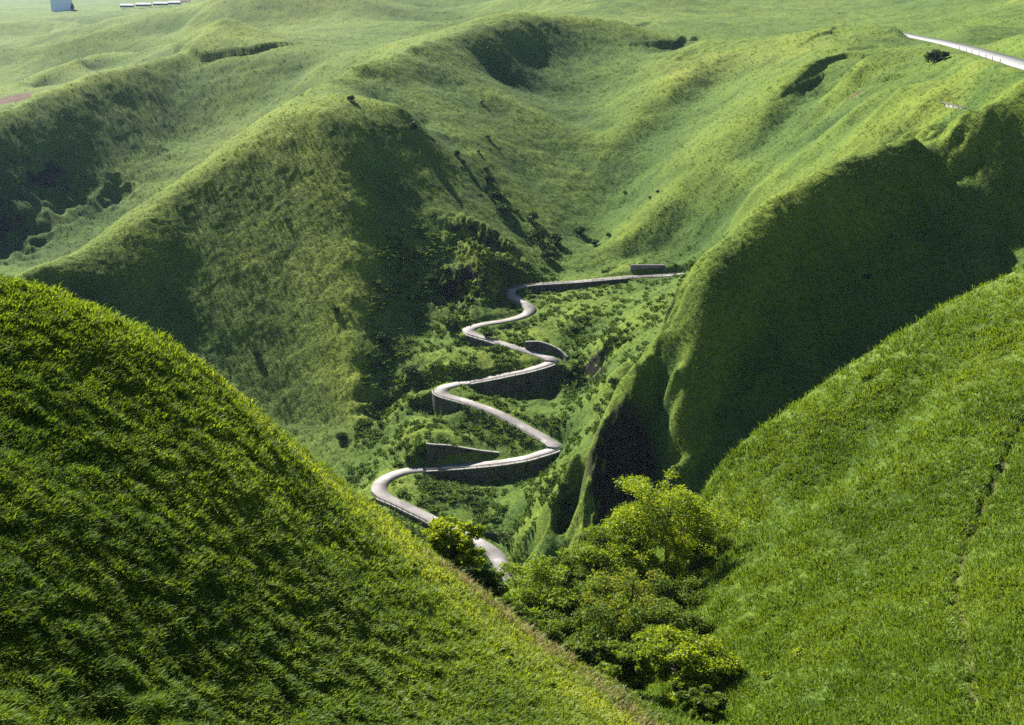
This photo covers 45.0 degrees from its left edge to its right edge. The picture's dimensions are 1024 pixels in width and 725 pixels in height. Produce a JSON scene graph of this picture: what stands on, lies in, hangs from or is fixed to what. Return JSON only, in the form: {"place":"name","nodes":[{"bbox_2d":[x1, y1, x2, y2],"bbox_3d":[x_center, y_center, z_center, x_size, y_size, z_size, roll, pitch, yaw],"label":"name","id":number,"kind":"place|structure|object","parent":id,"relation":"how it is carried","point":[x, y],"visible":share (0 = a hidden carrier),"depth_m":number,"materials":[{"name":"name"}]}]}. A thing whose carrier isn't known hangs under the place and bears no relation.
{"place":"outdoors","nodes":[
{"label":"outdoors","id":0,"kind":"place"},
{"bbox_2d":[0,0,1023,724],"bbox_3d":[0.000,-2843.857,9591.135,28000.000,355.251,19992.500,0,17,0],"label":"hills terrain","id":1,"kind":"structure","parent":0,"point":[624,440],"depth_m":622.21,"materials":[{"name":"green plant"}]},
{"bbox_2d":[50,0,72,10],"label":"tower block","id":2,"kind":"structure","parent":1,"relation":"on","point":[60,5],"depth_m":3112.11,"materials":[{"name":"blue"}]},
{"bbox_2d":[120,4,133,6],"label":"greenhouse","id":3,"kind":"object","parent":1,"relation":"on","point":[126,5],"visible":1,"depth_m":3165.67,"materials":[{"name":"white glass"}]},
{"bbox_2d":[135,3,151,5],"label":"greenhouse","id":4,"kind":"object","parent":1,"relation":"on","point":[143,4],"visible":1,"depth_m":3164.96,"materials":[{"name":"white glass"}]},
{"bbox_2d":[153,2,167,4],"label":"greenhouse","id":5,"kind":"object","parent":1,"relation":"on","point":[160,3],"visible":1,"depth_m":3164.25,"materials":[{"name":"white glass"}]},
{"bbox_2d":[168,1,179,4],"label":"greenhouse","id":6,"kind":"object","parent":1,"relation":"on","point":[173,2],"visible":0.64,"depth_m":3163.54,"materials":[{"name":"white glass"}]},
{"bbox_2d":[180,0,190,4],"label":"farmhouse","id":7,"kind":"object","parent":1,"relation":"on","point":[183,1],"visible":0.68,"depth_m":3017.16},
{"bbox_2d":[252,349,260,355],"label":"bush","id":8,"kind":"object","parent":1,"relation":"on","point":[256,352],"visible":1,"depth_m":570.22,"materials":[{"name":"green plant"}]},
{"bbox_2d":[0,273,669,724],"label":"hill grass","id":9,"kind":"structure","parent":1,"relation":"on","point":[68,667],"depth_m":67.45,"materials":[{"name":"green plant"}]},
{"bbox_2d":[331,305,338,310],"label":"bush","id":10,"kind":"object","parent":1,"relation":"on","point":[335,308],"visible":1,"depth_m":576.58,"materials":[{"name":"green plant"}]},
{"bbox_2d":[334,432,348,440],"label":"bush","id":11,"kind":"object","parent":1,"relation":"on","point":[340,436],"visible":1,"depth_m":523.56,"materials":[{"name":"green plant"}]},
{"bbox_2d":[347,95,354,100],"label":"bush","id":12,"kind":"object","parent":1,"relation":"on","point":[349,97],"visible":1,"depth_m":690.60,"materials":[{"name":"green plant"}]},
{"bbox_2d":[358,532,366,539],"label":"bright plant","id":13,"kind":"object","parent":1,"relation":"on","point":[364,535],"visible":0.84,"depth_m":82.80,"materials":[{"name":"green plant"}]},
{"bbox_2d":[369,512,378,518],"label":"bright plant","id":14,"kind":"object","parent":1,"relation":"on","point":[374,515],"visible":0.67,"depth_m":91.51,"materials":[{"name":"green plant"}]},
{"bbox_2d":[374,331,386,341],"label":"bush","id":15,"kind":"object","parent":1,"relation":"on","point":[380,336],"visible":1,"depth_m":568.64,"materials":[{"name":"green plant"}]},
{"bbox_2d":[403,618,415,630],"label":"bright plant","id":16,"kind":"object","parent":1,"relation":"on","point":[409,623],"visible":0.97,"depth_m":76.15,"materials":[{"name":"green plant"}]},
{"bbox_2d":[406,295,414,300],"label":"bush","id":17,"kind":"object","parent":1,"relation":"on","point":[410,297],"visible":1,"depth_m":597.04,"materials":[{"name":"green plant"}]},
{"bbox_2d":[401,365,420,376],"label":"bush","id":18,"kind":"object","parent":1,"relation":"on","point":[413,370],"visible":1,"depth_m":549.25,"materials":[{"name":"green plant"}]},
{"bbox_2d":[405,674,416,683],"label":"bright plant","id":19,"kind":"object","parent":1,"relation":"on","point":[413,679],"visible":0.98,"depth_m":70.14,"materials":[{"name":"green plant"}]},
{"bbox_2d":[376,498,449,536],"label":"retaining wall","id":20,"kind":"structure","parent":1,"relation":"on","point":[405,513],"depth_m":456.03,"materials":[{"name":"concrete"}]},
{"bbox_2d":[371,490,449,533],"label":"guardrail","id":21,"kind":"object","parent":20,"relation":"on","point":[419,517],"visible":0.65,"depth_m":456.82,"materials":[{"name":"metal"}]},
{"bbox_2d":[408,121,417,129],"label":"bush","id":22,"kind":"object","parent":1,"relation":"on","point":[413,125],"visible":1,"depth_m":690.17,"materials":[{"name":"green plant"}]},
{"bbox_2d":[408,560,418,568],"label":"bright plant","id":23,"kind":"object","parent":1,"relation":"on","point":[413,563],"visible":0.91,"depth_m":86.83,"materials":[{"name":"green plant"}]},
{"bbox_2d":[425,274,436,281],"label":"bush","id":24,"kind":"object","parent":1,"relation":"on","point":[431,277],"visible":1,"depth_m":608.99,"materials":[{"name":"green plant"}]},
{"bbox_2d":[432,390,464,415],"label":"retaining wall","id":25,"kind":"structure","parent":1,"relation":"on","point":[440,404],"depth_m":524.33,"materials":[{"name":"concrete"}]},
{"bbox_2d":[443,319,458,328],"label":"bush","id":26,"kind":"object","parent":1,"relation":"on","point":[450,323],"visible":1,"depth_m":580.80,"materials":[{"name":"green plant"}]},
{"bbox_2d":[421,515,486,571],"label":"broadleaf tree","id":27,"kind":"object","parent":1,"relation":"on","point":[440,541],"visible":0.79,"depth_m":106.71,"materials":[{"name":"green plant"}]},
{"bbox_2d":[453,149,460,155],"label":"bush","id":28,"kind":"object","parent":1,"relation":"on","point":[456,152],"visible":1,"depth_m":706.75,"materials":[{"name":"green plant"}]},
{"bbox_2d":[456,664,462,670],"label":"bright plant","id":29,"kind":"object","parent":1,"relation":"on","point":[458,666],"visible":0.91,"depth_m":74.95,"materials":[{"name":"green plant"}]},
{"bbox_2d":[426,443,499,463],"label":"cut wall","id":30,"kind":"structure","parent":1,"relation":"on","point":[438,449],"depth_m":491.53,"materials":[{"name":"concrete"}]},
{"bbox_2d":[473,634,482,640],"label":"bright plant","id":31,"kind":"object","parent":1,"relation":"on","point":[478,637],"visible":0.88,"depth_m":81.53,"materials":[{"name":"green plant"}]},
{"bbox_2d":[466,335,494,345],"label":"retaining wall","id":32,"kind":"structure","parent":1,"relation":"on","point":[471,339],"depth_m":568.46,"materials":[{"name":"concrete"}]},
{"bbox_2d":[433,391,539,439],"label":"guardrail","id":33,"kind":"object","parent":1,"relation":"on","point":[489,412],"visible":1,"depth_m":513.35,"materials":[{"name":"metal"}]},
{"bbox_2d":[466,567,509,599],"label":"broadleaf tree","id":34,"kind":"object","parent":1,"relation":"on","point":[486,578],"visible":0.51,"depth_m":106.17,"materials":[{"name":"green plant"}]},
{"bbox_2d":[483,330,495,337],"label":"bush","id":35,"kind":"object","parent":1,"relation":"on","point":[487,333],"visible":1,"depth_m":571.08,"materials":[{"name":"green plant"}]},
{"bbox_2d":[483,173,496,183],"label":"bush","id":36,"kind":"object","parent":1,"relation":"on","point":[490,178],"visible":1,"depth_m":699.49,"materials":[{"name":"green plant"}]},
{"bbox_2d":[426,450,560,482],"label":"retaining wall","id":37,"kind":"structure","parent":1,"relation":"on","point":[485,473],"depth_m":484.97,"materials":[{"name":"concrete"}]},
{"bbox_2d":[425,447,561,469],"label":"guardrail","id":38,"kind":"object","parent":37,"relation":"on","point":[495,463],"visible":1,"depth_m":484.23,"materials":[{"name":"metal"}]},
{"bbox_2d":[486,189,503,200],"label":"bush","id":39,"kind":"object","parent":1,"relation":"on","point":[496,194],"visible":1,"depth_m":686.28,"materials":[{"name":"green plant"}]},
{"bbox_2d":[490,531,504,543],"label":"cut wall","id":40,"kind":"structure","parent":1,"relation":"on","point":[494,534],"depth_m":444.48,"materials":[{"name":"concrete"}]},
{"bbox_2d":[493,204,514,214],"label":"bush","id":41,"kind":"object","parent":1,"relation":"on","point":[502,208],"visible":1,"depth_m":674.49,"materials":[{"name":"green plant"}]},
{"bbox_2d":[502,655,513,664],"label":"bright plant","id":42,"kind":"object","parent":1,"relation":"on","point":[509,657],"visible":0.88,"depth_m":80.41,"materials":[{"name":"green plant"}]},
{"bbox_2d":[0,0,1023,593],"bbox_3d":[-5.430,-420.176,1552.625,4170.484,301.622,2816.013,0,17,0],"label":"hillside vegetation","id":43,"kind":"object","parent":1,"relation":"on","point":[714,274],"visible":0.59,"depth_m":602.55,"materials":[{"name":"green plant"}]},
{"bbox_2d":[470,364,555,398],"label":"retaining wall","id":44,"kind":"structure","parent":1,"relation":"on","point":[527,382],"depth_m":541.09,"materials":[{"name":"concrete"}]},
{"bbox_2d":[470,361,556,384],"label":"guardrail","id":45,"kind":"object","parent":44,"relation":"on","point":[513,373],"visible":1,"depth_m":539.33,"materials":[{"name":"metal"}]},
{"bbox_2d":[495,596,536,625],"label":"broadleaf tree","id":46,"kind":"object","parent":1,"relation":"on","point":[521,611],"visible":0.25,"depth_m":111.25,"materials":[{"name":"green plant"}]},
{"bbox_2d":[344,220,695,578],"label":"scrub","id":47,"kind":"object","parent":1,"relation":"on","point":[478,506],"visible":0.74,"depth_m":537.86,"materials":[{"name":"green plant"}]},
{"bbox_2d":[526,211,538,220],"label":"bush","id":48,"kind":"object","parent":1,"relation":"on","point":[532,215],"visible":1,"depth_m":682.96,"materials":[{"name":"green plant"}]},
{"bbox_2d":[525,226,547,239],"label":"bush","id":49,"kind":"object","parent":1,"relation":"on","point":[539,233],"visible":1,"depth_m":664.55,"materials":[{"name":"green plant"}]},
{"bbox_2d":[495,553,581,619],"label":"broadleaf tree","id":50,"kind":"object","parent":1,"relation":"on","point":[524,590],"visible":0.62,"depth_m":127.66,"materials":[{"name":"green plant"}]},
{"bbox_2d":[525,341,567,362],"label":"cut wall","id":51,"kind":"structure","parent":1,"relation":"on","point":[537,345],"depth_m":559.62,"materials":[{"name":"concrete"}]},
{"bbox_2d":[540,249,553,259],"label":"bush","id":52,"kind":"object","parent":1,"relation":"on","point":[547,253],"visible":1,"depth_m":649.47,"materials":[{"name":"green plant"}]},
{"bbox_2d":[530,619,565,646],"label":"broadleaf tree","id":53,"kind":"object","parent":1,"relation":"on","point":[551,629],"visible":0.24,"depth_m":109.19,"materials":[{"name":"green plant"}]},
{"bbox_2d":[545,679,555,687],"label":"bright plant","id":54,"kind":"object","parent":1,"relation":"on","point":[550,682],"visible":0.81,"depth_m":80.37,"materials":[{"name":"green plant"}]},
{"bbox_2d":[417,548,689,724],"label":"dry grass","id":55,"kind":"structure","parent":1,"relation":"on","point":[558,651],"depth_m":91.21,"materials":[{"name":"plant"}]},
{"bbox_2d":[523,590,583,643],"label":"broadleaf tree","id":56,"kind":"object","parent":1,"relation":"on","point":[547,595],"visible":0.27,"depth_m":124.79,"materials":[{"name":"green plant"}]},
{"bbox_2d":[547,233,561,244],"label":"bush","id":57,"kind":"object","parent":1,"relation":"on","point":[555,238],"visible":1,"depth_m":667.40,"materials":[{"name":"green plant"}]},
{"bbox_2d":[532,554,587,589],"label":"broadleaf tree","id":58,"kind":"object","parent":1,"relation":"on","point":[576,573],"visible":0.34,"depth_m":134.34,"materials":[{"name":"green plant"}]},
{"bbox_2d":[570,326,578,330],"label":"bush","id":59,"kind":"object","parent":1,"relation":"on","point":[573,328],"visible":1,"depth_m":570.02,"materials":[{"name":"green plant"}]},
{"bbox_2d":[527,278,626,291],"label":"retaining wall","id":60,"kind":"structure","parent":1,"relation":"on","point":[552,287],"depth_m":622.43,"materials":[{"name":"concrete"}]},
{"bbox_2d":[572,226,586,233],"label":"bush","id":61,"kind":"object","parent":1,"relation":"on","point":[580,229],"visible":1,"depth_m":692.29,"materials":[{"name":"green plant"}]},
{"bbox_2d":[533,601,626,654],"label":"broadleaf tree","id":62,"kind":"object","parent":1,"relation":"on","point":[577,622],"visible":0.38,"depth_m":122.48,"materials":[{"name":"green plant"}]},
{"bbox_2d":[560,631,620,667],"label":"broadleaf tree","id":63,"kind":"object","parent":1,"relation":"on","point":[578,643],"visible":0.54,"depth_m":98.51,"materials":[{"name":"green plant"}]},
{"bbox_2d":[549,575,631,635],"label":"broadleaf tree","id":64,"kind":"object","parent":1,"relation":"on","point":[578,588],"visible":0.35,"depth_m":129.46,"materials":[{"name":"green plant"}]},
{"bbox_2d":[591,239,599,244],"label":"bush","id":65,"kind":"object","parent":1,"relation":"on","point":[594,242],"visible":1,"depth_m":671.08,"materials":[{"name":"green plant"}]},
{"bbox_2d":[589,403,603,419],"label":"bush","id":66,"kind":"object","parent":1,"relation":"on","point":[596,408],"visible":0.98,"depth_m":408.06,"materials":[{"name":"green plant"}]},
{"bbox_2d":[555,524,649,594],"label":"broadleaf tree","id":67,"kind":"object","parent":1,"relation":"on","point":[585,551],"visible":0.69,"depth_m":137.20,"materials":[{"name":"green plant"}]},
{"bbox_2d":[524,270,687,285],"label":"guardrail","id":68,"kind":"object","parent":1,"relation":"on","point":[543,283],"visible":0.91,"depth_m":621.30,"materials":[{"name":"metal"}]},
{"bbox_2d":[608,378,615,383],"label":"bush","id":69,"kind":"object","parent":1,"relation":"on","point":[611,380],"visible":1,"depth_m":486.68,"materials":[{"name":"green plant"}]},
{"bbox_2d":[592,640,656,691],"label":"broadleaf tree","id":70,"kind":"object","parent":1,"relation":"on","point":[637,663],"visible":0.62,"depth_m":103.24,"materials":[{"name":"green plant"}]},
{"bbox_2d":[578,566,682,638],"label":"broadleaf tree","id":71,"kind":"object","parent":1,"relation":"on","point":[632,587],"visible":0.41,"depth_m":127.63,"materials":[{"name":"green leaves"},{"name":"bark"}]},
{"bbox_2d":[586,502,696,580],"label":"broadleaf tree","id":72,"kind":"object","parent":1,"relation":"on","point":[617,523],"visible":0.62,"depth_m":139.01,"materials":[{"name":"green plant"}]},
{"bbox_2d":[630,264,664,270],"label":"slope protection","id":73,"kind":"object","parent":1,"relation":"on","point":[637,266],"visible":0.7,"depth_m":630.80,"materials":[{"name":"concrete"}]},
{"bbox_2d":[611,596,712,668],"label":"broadleaf tree","id":74,"kind":"object","parent":1,"relation":"on","point":[664,609],"visible":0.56,"depth_m":121.28,"materials":[{"name":"green plant"}]},
{"bbox_2d":[624,558,709,610],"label":"broadleaf tree","id":75,"kind":"object","parent":1,"relation":"on","point":[667,588],"visible":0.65,"depth_m":133.28,"materials":[{"name":"green plant"}]},
{"bbox_2d":[611,469,749,567],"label":"broadleaf tree","id":76,"kind":"object","parent":1,"relation":"on","point":[699,522],"visible":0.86,"depth_m":140.43,"materials":[{"name":"green plant"}]},
{"bbox_2d":[653,491,714,560],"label":"broadleaf tree","id":77,"kind":"object","parent":1,"relation":"on","point":[710,541],"visible":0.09,"depth_m":148.16,"materials":[{"name":"green plant"}]},
{"bbox_2d":[631,624,743,704],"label":"broadleaf tree","id":78,"kind":"object","parent":1,"relation":"on","point":[682,648],"visible":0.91,"depth_m":105.16,"materials":[{"name":"green plant"}]},
{"bbox_2d":[675,683,729,720],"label":"broadleaf tree","id":79,"kind":"object","parent":1,"relation":"on","point":[706,703],"visible":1,"depth_m":95.49,"materials":[{"name":"green plant"}]},
{"bbox_2d":[672,526,735,567],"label":"broadleaf tree","id":80,"kind":"object","parent":1,"relation":"on","point":[726,540],"visible":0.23,"depth_m":147.83,"materials":[{"name":"green plant"}]},
{"bbox_2d":[702,645,739,676],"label":"broadleaf tree","id":81,"kind":"object","parent":1,"relation":"on","point":[726,648],"visible":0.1,"depth_m":107.89,"materials":[{"name":"green plant"}]},
{"bbox_2d":[760,670,770,679],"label":"bright plant","id":82,"kind":"object","parent":1,"relation":"on","point":[767,674],"visible":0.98,"depth_m":102.71,"materials":[{"name":"green plant"}]},
{"bbox_2d":[790,647,802,656],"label":"bright plant","id":83,"kind":"object","parent":1,"relation":"on","point":[797,652],"visible":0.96,"depth_m":104.11,"materials":[{"name":"green plant"}]},
{"bbox_2d":[590,263,1023,724],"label":"hill grass","id":84,"kind":"structure","parent":1,"relation":"on","point":[993,703],"depth_m":121.44,"materials":[{"name":"green plant"}]},
{"bbox_2d":[863,273,870,278],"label":"bush","id":85,"kind":"object","parent":1,"relation":"on","point":[866,276],"visible":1,"depth_m":429.57,"materials":[{"name":"green plant"}]},
{"bbox_2d":[923,49,942,63],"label":"bush","id":86,"kind":"object","parent":1,"relation":"on","point":[934,55],"visible":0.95,"depth_m":602.22,"materials":[{"name":"green plant"}]},
{"bbox_2d":[939,51,950,58],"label":"bush","id":87,"kind":"object","parent":1,"relation":"on","point":[943,54],"visible":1,"depth_m":594.59,"materials":[{"name":"green plant"}]},
{"bbox_2d":[371,273,683,581],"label":"mountain road","id":88,"kind":"structure","parent":0,"point":[493,553],"depth_m":506.62,"materials":[{"name":"grey asphalt"}]},
{"bbox_2d":[902,32,1023,69],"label":"road","id":89,"kind":"structure","parent":0,"point":[1014,62],"depth_m":614.91,"materials":[{"name":"grey asphalt"}]},
{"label":"side road","id":90,"kind":"structure","parent":0,"visible":0},
{"bbox_2d":[939,101,967,108],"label":"guardrail","id":91,"kind":"object","parent":90,"relation":"on","point":[963,107],"visible":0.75,"depth_m":499.64,"materials":[{"name":"metal"}]}
]}

